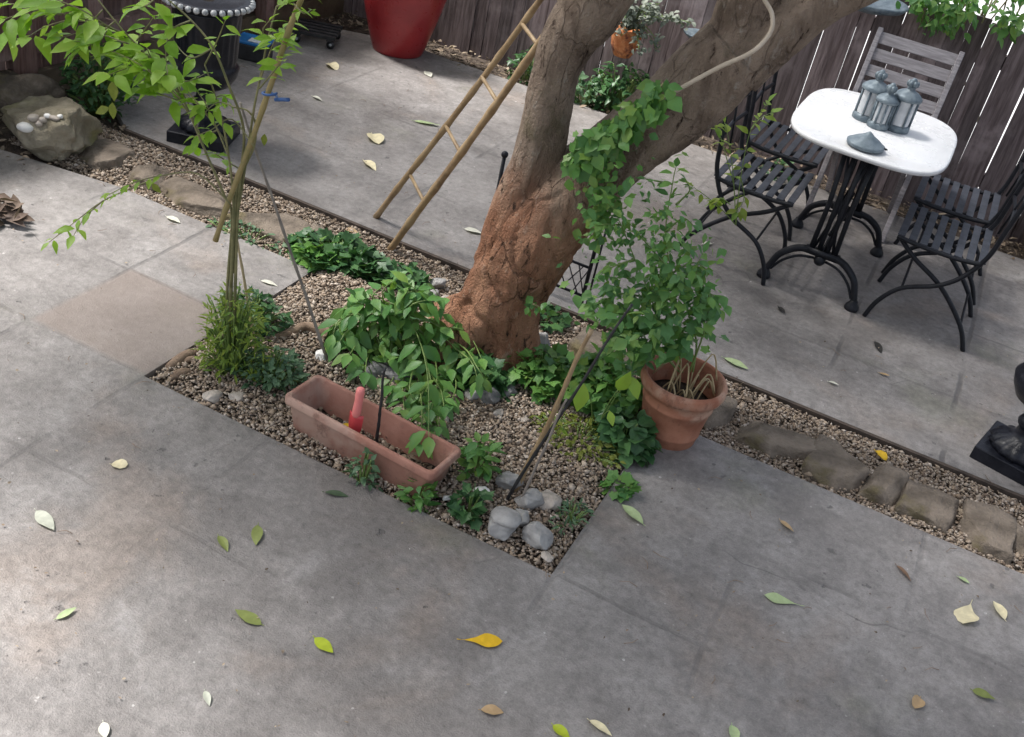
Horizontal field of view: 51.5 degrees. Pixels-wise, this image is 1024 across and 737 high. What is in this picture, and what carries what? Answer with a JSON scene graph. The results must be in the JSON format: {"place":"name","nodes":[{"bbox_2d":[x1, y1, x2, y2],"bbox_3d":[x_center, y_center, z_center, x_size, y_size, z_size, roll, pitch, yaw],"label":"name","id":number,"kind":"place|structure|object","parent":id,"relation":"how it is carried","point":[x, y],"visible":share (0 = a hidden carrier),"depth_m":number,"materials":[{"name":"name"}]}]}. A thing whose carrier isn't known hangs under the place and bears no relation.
{"place":"outdoors","nodes":[
{"label":"outdoors","id":0,"kind":"place"},
{"bbox_2d":[0,149,1023,736],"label":"patio","id":1,"kind":"structure","parent":0,"point":[164,627],"depth_m":3.22,"materials":[{"name":"concrete"}]},
{"bbox_2d":[0,193,34,226],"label":"dead leaves","id":2,"kind":"object","parent":1,"relation":"on","point":[11,210],"visible":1,"depth_m":4.38,"materials":[{"name":"brown plant"}]},
{"bbox_2d":[34,508,53,529],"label":"fallen leaf","id":3,"kind":"object","parent":1,"relation":"on","point":[44,518],"visible":1,"depth_m":3.08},
{"bbox_2d":[235,609,263,625],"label":"fallen leaf","id":4,"kind":"object","parent":1,"relation":"on","point":[248,616],"visible":1,"depth_m":2.92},
{"bbox_2d":[251,522,262,544],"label":"fallen leaf","id":5,"kind":"object","parent":1,"relation":"on","point":[256,533],"visible":1,"depth_m":3.19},
{"bbox_2d":[313,636,332,652],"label":"fallen leaf","id":6,"kind":"object","parent":1,"relation":"on","point":[322,643],"visible":1,"depth_m":2.89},
{"bbox_2d":[458,633,501,646],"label":"fallen leaf","id":7,"kind":"object","parent":1,"relation":"on","point":[488,640],"visible":1,"depth_m":3.01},
{"bbox_2d":[0,29,1022,736],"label":"debris","id":8,"kind":"object","parent":1,"relation":"on","point":[472,537],"visible":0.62,"depth_m":3.34,"materials":[{"name":"brown plant"}]},
{"bbox_2d":[20,66,1022,683],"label":"twig debris","id":9,"kind":"object","parent":1,"relation":"on","point":[546,572],"visible":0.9,"depth_m":3.45,"materials":[{"name":"brown wood"}]},
{"bbox_2d":[622,504,645,525],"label":"fallen leaf","id":10,"kind":"object","parent":1,"relation":"on","point":[634,513],"visible":1,"depth_m":3.59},
{"bbox_2d":[641,352,727,450],"bbox_3d":[0.610,0.139,3.961,0.322,0.275,0.322,23,35,16],"label":"flower pot","id":11,"kind":"object","parent":1,"relation":"on","point":[680,421],"visible":0.81,"depth_m":3.88,"materials":[{"name":"ceramic"}]},
{"bbox_2d":[542,150,731,399],"bbox_3d":[0.455,-0.315,3.661,0.748,0.950,0.342,12,33,-1],"label":"potted shrub","id":12,"kind":"object","parent":11,"relation":"in","point":[641,352],"visible":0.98,"depth_m":3.65,"materials":[{"name":"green plant"}]},
{"bbox_2d":[765,592,803,605],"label":"fallen leaf","id":13,"kind":"object","parent":1,"relation":"on","point":[775,597],"visible":1,"depth_m":3.38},
{"bbox_2d":[954,599,978,622],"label":"fallen leaf","id":14,"kind":"object","parent":1,"relation":"on","point":[965,614],"visible":1,"depth_m":3.48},
{"bbox_2d":[0,10,1023,259],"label":"fence border","id":15,"kind":"object","parent":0,"point":[16,149],"depth_m":6.65,"materials":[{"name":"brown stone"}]},
{"bbox_2d":[0,69,65,113],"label":"rock","id":16,"kind":"object","parent":15,"relation":"on","point":[15,87],"visible":0.55,"depth_m":5.18,"materials":[{"name":"stone"}]},
{"bbox_2d":[58,41,142,122],"bbox_3d":[-2.085,-1.470,5.363,0.435,0.417,0.424,23,35,16],"label":"dark shrub","id":17,"kind":"object","parent":15,"relation":"on","point":[89,95],"visible":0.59,"depth_m":5.33,"materials":[{"name":"green plant"}]},
{"bbox_2d":[0,0,343,89],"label":"picket fence","id":18,"kind":"object","parent":15,"relation":"on","point":[30,58],"visible":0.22,"depth_m":5.78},
{"bbox_2d":[505,43,533,85],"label":"fence plant","id":19,"kind":"object","parent":15,"relation":"on","point":[526,73],"visible":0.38,"depth_m":7.09,"materials":[{"name":"green plant"}]},
{"bbox_2d":[574,71,606,110],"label":"fence plant","id":20,"kind":"object","parent":15,"relation":"on","point":[596,90],"visible":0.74,"depth_m":6.89,"materials":[{"name":"green plant"}]},
{"bbox_2d":[578,61,649,112],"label":"fence plant","id":21,"kind":"object","parent":15,"relation":"on","point":[612,97],"visible":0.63,"depth_m":6.86,"materials":[{"name":"green plant"}]},
{"bbox_2d":[343,0,1023,245],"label":"picket fence","id":22,"kind":"object","parent":15,"relation":"on","point":[484,29],"visible":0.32,"depth_m":6.38,"materials":[{"name":"wood"}]},
{"bbox_2d":[611,0,695,58],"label":"hanging basket","id":23,"kind":"object","parent":22,"relation":"hanging from","point":[628,35],"visible":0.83,"depth_m":6.54,"materials":[{"name":"orange ceramic"}]},
{"bbox_2d":[857,0,908,15],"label":"wall lamp","id":24,"kind":"object","parent":22,"relation":"attached to","point":[884,7],"visible":0.68,"depth_m":5.87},
{"bbox_2d":[896,0,1023,120],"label":"overhanging shrub","id":25,"kind":"object","parent":22,"relation":"attached to","point":[955,13],"visible":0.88,"depth_m":5.84,"materials":[{"name":"green plant"}]},
{"bbox_2d":[8,123,1023,573],"bbox_3d":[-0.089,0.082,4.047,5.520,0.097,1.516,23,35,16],"label":"gravel","id":26,"kind":"structure","parent":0,"point":[340,281],"depth_m":3.96,"materials":[{"name":"gravel"}]},
{"bbox_2d":[0,95,102,161],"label":"boulder","id":27,"kind":"object","parent":26,"relation":"on","point":[76,129],"visible":0.93,"depth_m":4.91,"materials":[{"name":"stone"}]},
{"bbox_2d":[74,135,135,172],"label":"edging stone","id":28,"kind":"object","parent":26,"relation":"on","point":[101,153],"visible":0.36,"depth_m":5.03,"materials":[{"name":"stone"}]},
{"bbox_2d":[127,164,171,193],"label":"edging stone","id":29,"kind":"object","parent":26,"relation":"on","point":[138,172],"visible":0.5,"depth_m":4.94,"materials":[{"name":"stone"}]},
{"bbox_2d":[0,0,321,355],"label":"young shrub","id":30,"kind":"object","parent":26,"relation":"on","point":[161,76],"visible":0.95,"depth_m":3.18,"materials":[{"name":"green plant"}]},
{"bbox_2d":[213,0,303,241],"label":"support cane","id":31,"kind":"object","parent":30,"relation":"attached to","point":[263,106],"visible":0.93,"depth_m":3.27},
{"bbox_2d":[165,348,199,370],"bbox_3d":[-1.189,-0.036,3.847,0.040,0.052,0.151,28,36,22],"label":"bark piece","id":32,"kind":"object","parent":26,"relation":"on","point":[180,357],"visible":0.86,"depth_m":3.82,"materials":[{"name":"brown wood"}]},
{"bbox_2d":[160,176,228,220],"bbox_3d":[-1.448,-0.747,4.906,0.457,0.158,0.240,23,35,16],"label":"edging stone","id":33,"kind":"object","parent":26,"relation":"on","point":[190,196],"visible":0.49,"depth_m":4.84,"materials":[{"name":"stone"}]},
{"bbox_2d":[202,389,222,403],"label":"cobble","id":34,"kind":"object","parent":26,"relation":"on","point":[213,396],"visible":1,"depth_m":3.68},
{"bbox_2d":[190,282,274,383],"bbox_3d":[-0.973,-0.121,3.740,0.322,0.387,0.268,23,35,16],"label":"ferny plant","id":35,"kind":"object","parent":26,"relation":"on","point":[225,344],"visible":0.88,"depth_m":3.71,"materials":[{"name":"green plant"}]},
{"bbox_2d":[206,216,283,256],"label":"creeping plant","id":36,"kind":"object","parent":26,"relation":"on","point":[242,235],"visible":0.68,"depth_m":4.68,"materials":[{"name":"green plant"}]},
{"bbox_2d":[238,241,254,346],"bbox_3d":[-0.952,-0.263,3.830,0.123,0.544,0.018,14,33,1],"label":"garden cane","id":37,"kind":"object","parent":26,"relation":"on","point":[243,273],"visible":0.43,"depth_m":3.78,"materials":[{"name":"wood"}]},
{"bbox_2d":[219,286,293,337],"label":"dark herb","id":38,"kind":"object","parent":26,"relation":"on","point":[269,309],"visible":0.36,"depth_m":4.04,"materials":[{"name":"green plant"}]},
{"bbox_2d":[225,212,311,243],"bbox_3d":[-1.100,-0.616,4.842,0.380,0.159,0.217,23,35,16],"label":"edging stone","id":39,"kind":"object","parent":26,"relation":"on","point":[268,222],"visible":0.44,"depth_m":4.77,"materials":[{"name":"stone"}]},
{"bbox_2d":[226,337,310,396],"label":"herb clump","id":40,"kind":"object","parent":26,"relation":"on","point":[274,373],"visible":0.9,"depth_m":3.76,"materials":[{"name":"green plant"}]},
{"bbox_2d":[266,322,328,341],"bbox_3d":[-0.747,-0.120,4.105,0.390,0.088,0.105,5,34,-12],"label":"exposed root","id":41,"kind":"object","parent":26,"relation":"on","point":[302,327],"visible":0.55,"depth_m":4.08,"materials":[{"name":"brown wood"}]},
{"bbox_2d":[288,236,350,274],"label":"ground cover","id":42,"kind":"object","parent":26,"relation":"on","point":[302,259],"visible":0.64,"depth_m":4.55,"materials":[{"name":"green plant"}]},
{"bbox_2d":[281,226,406,290],"bbox_3d":[-0.726,-0.478,4.606,0.635,0.194,0.355,23,35,16],"label":"ivy patch","id":43,"kind":"object","parent":26,"relation":"on","point":[366,263],"visible":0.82,"depth_m":4.55,"materials":[{"name":"green plant"}]},
{"bbox_2d":[341,447,383,491],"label":"weed","id":44,"kind":"object","parent":26,"relation":"on","point":[363,476],"visible":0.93,"depth_m":3.44,"materials":[{"name":"green plant"}]},
{"bbox_2d":[285,375,460,503],"bbox_3d":[-0.480,0.253,3.580,0.608,0.186,0.184,26,35,19],"label":"planter trough","id":45,"kind":"object","parent":26,"relation":"on","point":[306,400],"visible":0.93,"depth_m":3.55,"materials":[{"name":"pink ceramic"}]},
{"bbox_2d":[348,387,364,432],"bbox_3d":[-0.513,0.151,3.509,0.036,0.223,0.041,-5,37,-25],"label":"hand trowel","id":46,"kind":"object","parent":45,"relation":"in","point":[355,422],"visible":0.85,"depth_m":3.49,"materials":[{"name":"plastic"}]},
{"bbox_2d":[318,407,431,469],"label":"leaf litter","id":47,"kind":"object","parent":45,"relation":"in","point":[386,445],"visible":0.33,"depth_m":3.56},
{"bbox_2d":[375,368,385,442],"bbox_3d":[-0.428,0.132,3.474,0.026,0.320,0.018,23,35,16],"label":"plant stake","id":48,"kind":"object","parent":45,"relation":"in","point":[379,411],"visible":0.94,"depth_m":3.46,"materials":[{"name":"black plastic"}]},
{"bbox_2d":[362,359,388,378],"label":"cobble","id":49,"kind":"object","parent":26,"relation":"on","point":[375,367],"visible":0.51,"depth_m":3.95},
{"bbox_2d":[192,279,601,531],"bbox_3d":[-0.335,0.079,3.958,1.400,0.001,0.950,23,35,16],"label":"bed mound","id":50,"kind":"object","parent":26,"relation":"on","point":[465,419],"visible":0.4,"depth_m":3.79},
{"bbox_2d":[239,102,327,361],"bbox_3d":[-0.781,-0.428,3.738,0.410,0.978,0.019,13,33,0],"label":"garden rod","id":51,"kind":"object","parent":50,"relation":"on","point":[291,254],"visible":0.89,"depth_m":3.73,"materials":[{"name":"metal"}]},
{"bbox_2d":[495,471,523,489],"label":"cobble","id":52,"kind":"object","parent":50,"relation":"on","point":[505,480],"visible":0.89,"depth_m":3.55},
{"bbox_2d":[381,366,414,382],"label":"cobble","id":53,"kind":"object","parent":26,"relation":"on","point":[390,372],"visible":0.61,"depth_m":3.94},
{"bbox_2d":[376,259,431,291],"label":"ground cover","id":54,"kind":"object","parent":26,"relation":"on","point":[419,276],"visible":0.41,"depth_m":4.58,"materials":[{"name":"green plant"}]},
{"bbox_2d":[318,267,496,459],"bbox_3d":[-0.433,-0.044,3.824,0.756,0.444,0.758,23,35,16],"label":"arching plant","id":55,"kind":"object","parent":26,"relation":"on","point":[398,318],"visible":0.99,"depth_m":3.92,"materials":[{"name":"green plant"}]},
{"bbox_2d":[394,477,442,514],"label":"weed","id":56,"kind":"object","parent":26,"relation":"on","point":[417,497],"visible":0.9,"depth_m":3.42,"materials":[{"name":"green plant"}]},
{"bbox_2d":[373,0,557,253],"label":"bamboo ladder","id":57,"kind":"object","parent":26,"relation":"on","point":[488,115],"visible":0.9,"depth_m":4.32,"materials":[{"name":"wood"}]},
{"bbox_2d":[446,481,494,531],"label":"weed","id":58,"kind":"object","parent":26,"relation":"on","point":[476,498],"visible":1,"depth_m":3.39,"materials":[{"name":"green plant"}]},
{"bbox_2d":[432,343,517,405],"bbox_3d":[-0.160,0.005,4.037,0.457,0.155,0.250,23,35,16],"label":"ivy patch","id":59,"kind":"object","parent":26,"relation":"on","point":[498,379],"visible":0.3,"depth_m":3.99,"materials":[{"name":"green plant"}]},
{"bbox_2d":[454,431,505,482],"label":"weed","id":60,"kind":"object","parent":26,"relation":"on","point":[474,454],"visible":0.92,"depth_m":3.54,"materials":[{"name":"green plant"}]},
{"bbox_2d":[480,386,500,405],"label":"cobble","id":61,"kind":"object","parent":26,"relation":"on","point":[492,398],"visible":0.79,"depth_m":3.94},
{"bbox_2d":[488,516,515,540],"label":"cobble","id":62,"kind":"object","parent":26,"relation":"on","point":[497,531],"visible":0.54,"depth_m":3.35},
{"bbox_2d":[490,506,521,528],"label":"cobble","id":63,"kind":"object","parent":62,"relation":"on","point":[505,516],"visible":1,"depth_m":3.35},
{"bbox_2d":[514,488,544,509],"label":"cobble","id":64,"kind":"object","parent":26,"relation":"on","point":[531,498],"visible":0.97,"depth_m":3.49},
{"bbox_2d":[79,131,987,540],"bbox_3d":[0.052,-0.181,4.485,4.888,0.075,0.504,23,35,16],"label":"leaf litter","id":65,"kind":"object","parent":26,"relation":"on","point":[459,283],"visible":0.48,"depth_m":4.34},
{"bbox_2d":[522,521,553,549],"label":"cobble","id":66,"kind":"object","parent":26,"relation":"on","point":[537,534],"visible":1,"depth_m":3.36,"materials":[{"name":"stone"}]},
{"bbox_2d":[504,342,574,406],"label":"ground cover","id":67,"kind":"object","parent":26,"relation":"on","point":[552,360],"visible":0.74,"depth_m":4.03,"materials":[{"name":"green plant"}]},
{"bbox_2d":[520,399,567,497],"bbox_3d":[0.090,0.287,3.404,0.074,0.493,0.016,12,33,-1],"label":"dry cane","id":68,"kind":"object","parent":26,"relation":"on","point":[540,456],"visible":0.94,"depth_m":3.38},
{"bbox_2d":[539,489,561,510],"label":"cobble","id":69,"kind":"object","parent":26,"relation":"on","point":[552,500],"visible":0.84,"depth_m":3.51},
{"bbox_2d":[514,329,593,491],"bbox_3d":[0.120,0.159,3.410,0.131,0.708,0.026,11,33,-3],"label":"bamboo cane","id":70,"kind":"object","parent":26,"relation":"on","point":[546,427],"visible":0.79,"depth_m":3.36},
{"bbox_2d":[539,301,572,333],"bbox_3d":[0.152,-0.211,4.537,0.208,0.137,0.192,23,35,16],"label":"ivy patch","id":71,"kind":"object","parent":26,"relation":"on","point":[564,320],"visible":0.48,"depth_m":4.52,"materials":[{"name":"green plant"}]},
{"bbox_2d":[506,303,632,499],"bbox_3d":[0.158,0.137,3.320,0.239,0.858,0.018,12,33,-1],"label":"plant stake","id":72,"kind":"object","parent":26,"relation":"on","point":[533,456],"visible":0.96,"depth_m":3.29,"materials":[{"name":"black wood"}]},
{"bbox_2d":[548,497,594,535],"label":"weed","id":73,"kind":"object","parent":26,"relation":"on","point":[569,519],"visible":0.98,"depth_m":3.51,"materials":[{"name":"green plant"}]},
{"bbox_2d":[529,407,626,468],"bbox_3d":[0.245,0.252,3.854,0.403,0.102,0.312,23,35,16],"label":"moss clump","id":74,"kind":"object","parent":26,"relation":"on","point":[606,456],"visible":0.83,"depth_m":3.82,"materials":[{"name":"green plant"}]},
{"bbox_2d":[557,371,640,435],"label":"seedling","id":75,"kind":"object","parent":26,"relation":"on","point":[624,382],"visible":0.89,"depth_m":3.74,"materials":[{"name":"green plant"}]},
{"bbox_2d":[558,347,642,424],"bbox_3d":[0.373,0.054,4.062,0.396,0.244,0.380,6,34,-9],"label":"leafy plant","id":76,"kind":"object","parent":26,"relation":"on","point":[600,385],"visible":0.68,"depth_m":3.98,"materials":[{"name":"green plant"}]},
{"bbox_2d":[568,327,635,377],"bbox_3d":[0.406,0.004,4.410,0.421,0.160,0.317,23,35,16],"label":"edging stone","id":77,"kind":"object","parent":26,"relation":"on","point":[575,343],"visible":0.12,"depth_m":4.41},
{"bbox_2d":[596,469,641,502],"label":"weed","id":78,"kind":"object","parent":26,"relation":"on","point":[622,494],"visible":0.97,"depth_m":3.69,"materials":[{"name":"green plant"}]},
{"bbox_2d":[591,404,662,468],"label":"leafy plant","id":79,"kind":"object","parent":26,"relation":"on","point":[632,436],"visible":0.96,"depth_m":3.82,"materials":[{"name":"green plant"}]},
{"bbox_2d":[701,396,737,433],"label":"edging stone","id":80,"kind":"object","parent":26,"relation":"on","point":[722,414],"visible":0.34,"depth_m":4.17,"materials":[{"name":"stone"}]},
{"bbox_2d":[893,479,958,537],"bbox_3d":[1.561,0.545,3.999,0.248,0.158,0.259,23,35,16],"label":"edging stone","id":81,"kind":"object","parent":26,"relation":"on","point":[930,506],"visible":0.59,"depth_m":3.92,"materials":[{"name":"stone"}]},
{"bbox_2d":[956,498,1016,566],"bbox_3d":[1.732,0.634,3.916,0.216,0.163,0.276,23,35,16],"label":"edging stone","id":82,"kind":"object","parent":26,"relation":"on","point":[988,529],"visible":0.62,"depth_m":3.87,"materials":[{"name":"stone"}]},
{"bbox_2d":[1012,524,1023,563],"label":"edging stone","id":83,"kind":"object","parent":26,"relation":"on","point":[1018,544],"visible":0.16,"depth_m":3.86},
{"bbox_2d":[115,24,1023,494],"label":"patio","id":84,"kind":"structure","parent":0,"point":[931,396],"depth_m":5.36,"materials":[{"name":"concrete"}]},
{"bbox_2d":[162,0,255,152],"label":"garden urn","id":85,"kind":"object","parent":84,"relation":"on","point":[201,14],"visible":0.72,"depth_m":5.06,"materials":[{"name":"black metal"}]},
{"bbox_2d":[238,32,273,62],"bbox_3d":[-1.562,-1.940,6.438,0.205,0.121,0.165,14,33,2],"label":"storage tub","id":86,"kind":"object","parent":84,"relation":"on","point":[248,44],"visible":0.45,"depth_m":6.38,"materials":[{"name":"black plastic"}]},
{"bbox_2d":[292,18,342,48],"bbox_3d":[-1.269,-2.180,6.926,0.280,0.084,0.275,11,33,-3],"label":"plant dolly","id":87,"kind":"object","parent":84,"relation":"on","point":[329,32],"visible":0.9,"depth_m":6.86,"materials":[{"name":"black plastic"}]},
{"bbox_2d":[364,0,446,58],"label":"glazed pot","id":88,"kind":"object","parent":84,"relation":"on","point":[402,29],"visible":1,"depth_m":6.81,"materials":[{"name":"red ceramic"}]},
{"bbox_2d":[496,151,606,305],"bbox_3d":[0.142,-0.593,4.593,0.536,0.571,0.030,23,35,16],"label":"wire panel","id":89,"kind":"object","parent":84,"relation":"on","point":[504,154],"visible":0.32,"depth_m":4.58,"materials":[{"name":"black paint"}]},
{"bbox_2d":[685,93,782,225],"bbox_3d":[0.986,-0.960,4.823,0.382,0.656,0.180,6,34,-10],"label":"yellowing plant","id":90,"kind":"object","parent":84,"relation":"on","point":[735,213],"visible":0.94,"depth_m":4.86,"materials":[{"name":"green plant"}]},
{"bbox_2d":[680,90,814,285],"bbox_3d":[1.196,-0.944,5.216,0.497,0.858,0.474,23,35,16],"label":"garden chair","id":91,"kind":"object","parent":84,"relation":"on","point":[751,188],"visible":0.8,"depth_m":5.17,"materials":[{"name":"black paint"}]},
{"bbox_2d":[706,71,828,240],"bbox_3d":[1.455,-1.223,5.718,0.497,0.858,0.474,23,35,16],"label":"garden chair","id":92,"kind":"object","parent":84,"relation":"on","point":[776,152],"visible":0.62,"depth_m":5.65,"materials":[{"name":"black paint"}]},
{"bbox_2d":[756,88,956,312],"bbox_3d":[1.682,-0.851,5.317,0.750,0.765,0.984,23,35,16],"label":"bistro table","id":93,"kind":"object","parent":84,"relation":"on","point":[924,146],"visible":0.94,"depth_m":5.07,"materials":[{"name":"metal"}]},
{"bbox_2d":[846,131,887,153],"bbox_3d":[1.609,-1.030,4.792,0.188,0.076,0.176,23,35,16],"label":"conical dish","id":94,"kind":"object","parent":93,"relation":"on","point":[869,142],"visible":1,"depth_m":4.76,"materials":[{"name":"grey metal"}]},
{"bbox_2d":[852,70,887,122],"bbox_3d":[1.738,-1.315,5.102,0.139,0.247,0.139,14,33,2],"label":"lantern","id":95,"kind":"object","parent":93,"relation":"on","point":[870,91],"visible":0.88,"depth_m":5.07,"materials":[{"name":"grey metal"}]},
{"bbox_2d":[866,83,898,130],"bbox_3d":[1.770,-1.248,5.039,0.112,0.220,0.112,23,35,16],"label":"lantern","id":96,"kind":"object","parent":93,"relation":"on","point":[886,104],"visible":1,"depth_m":5.02,"materials":[{"name":"grey metal"}]},
{"bbox_2d":[888,78,922,134],"bbox_3d":[1.871,-1.258,5.056,0.139,0.255,0.139,20,34,11],"label":"lantern","id":97,"kind":"object","parent":93,"relation":"on","point":[909,98],"visible":0.88,"depth_m":5.02,"materials":[{"name":"grey metal"}]},
{"bbox_2d":[805,27,964,241],"bbox_3d":[2.061,-1.306,5.906,0.472,1.013,0.532,23,35,16],"label":"folding chair","id":98,"kind":"object","parent":84,"relation":"on","point":[954,60],"visible":0.43,"depth_m":5.79,"materials":[{"name":"grey wood"}]},
{"bbox_2d":[862,179,1023,351],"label":"garden chair","id":99,"kind":"object","parent":84,"relation":"on","point":[947,250],"visible":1,"depth_m":4.98,"materials":[{"name":"black paint"}]},
{"bbox_2d":[881,155,1023,304],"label":"garden chair","id":100,"kind":"object","parent":84,"relation":"on","point":[950,210],"visible":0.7,"depth_m":5.44,"materials":[{"name":"black paint"}]},
{"bbox_2d":[970,362,1023,485],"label":"garden urn","id":101,"kind":"object","parent":84,"relation":"on","point":[999,447],"visible":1,"depth_m":4.21,"materials":[{"name":"black metal"}]},
{"bbox_2d":[599,0,1023,215],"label":"neighbour ground","id":102,"kind":"structure","parent":0,"point":[981,3],"depth_m":11.78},
{"label":"ground","id":103,"kind":"structure","parent":0,"visible":0},
{"bbox_2d":[123,129,1023,505],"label":"edging board","id":104,"kind":"object","parent":103,"relation":"on","point":[753,389],"visible":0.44,"depth_m":4.55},
{"bbox_2d":[414,0,877,383],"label":"garden tree","id":105,"kind":"object","parent":103,"relation":"on","point":[518,257],"visible":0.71,"depth_m":3.62,"materials":[{"name":"brown plant"}]},
{"bbox_2d":[524,78,682,316],"bbox_3d":[0.296,-0.547,3.647,0.350,0.979,0.163,11,33,-3],"label":"trunk ivy","id":106,"kind":"object","parent":105,"relation":"attached to","point":[604,143],"visible":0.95,"depth_m":3.48,"materials":[{"name":"green plant"}]},
{"bbox_2d":[663,0,774,99],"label":"bare vine stem","id":107,"kind":"object","parent":106,"relation":"attached to","point":[744,55],"visible":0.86,"depth_m":3.31,"materials":[{"name":"plant"}]},
{"bbox_2d":[730,416,815,463],"bbox_3d":[1.006,0.297,4.174,0.370,0.156,0.251,23,35,16],"label":"edging stone","id":108,"kind":"object","parent":103,"relation":"on","point":[771,441],"visible":0.56,"depth_m":4.08,"materials":[{"name":"stone"}]},
{"bbox_2d":[800,434,869,495],"bbox_3d":[1.229,0.409,4.069,0.244,0.159,0.271,23,35,16],"label":"edging stone","id":109,"kind":"object","parent":103,"relation":"on","point":[833,463],"visible":0.62,"depth_m":3.99,"materials":[{"name":"stone"}]},
{"bbox_2d":[858,464,908,511],"bbox_3d":[1.396,0.475,4.035,0.165,0.159,0.233,23,35,16],"label":"edging stone","id":110,"kind":"object","parent":103,"relation":"on","point":[885,484],"visible":0.54,"depth_m":3.97,"materials":[{"name":"stone"}]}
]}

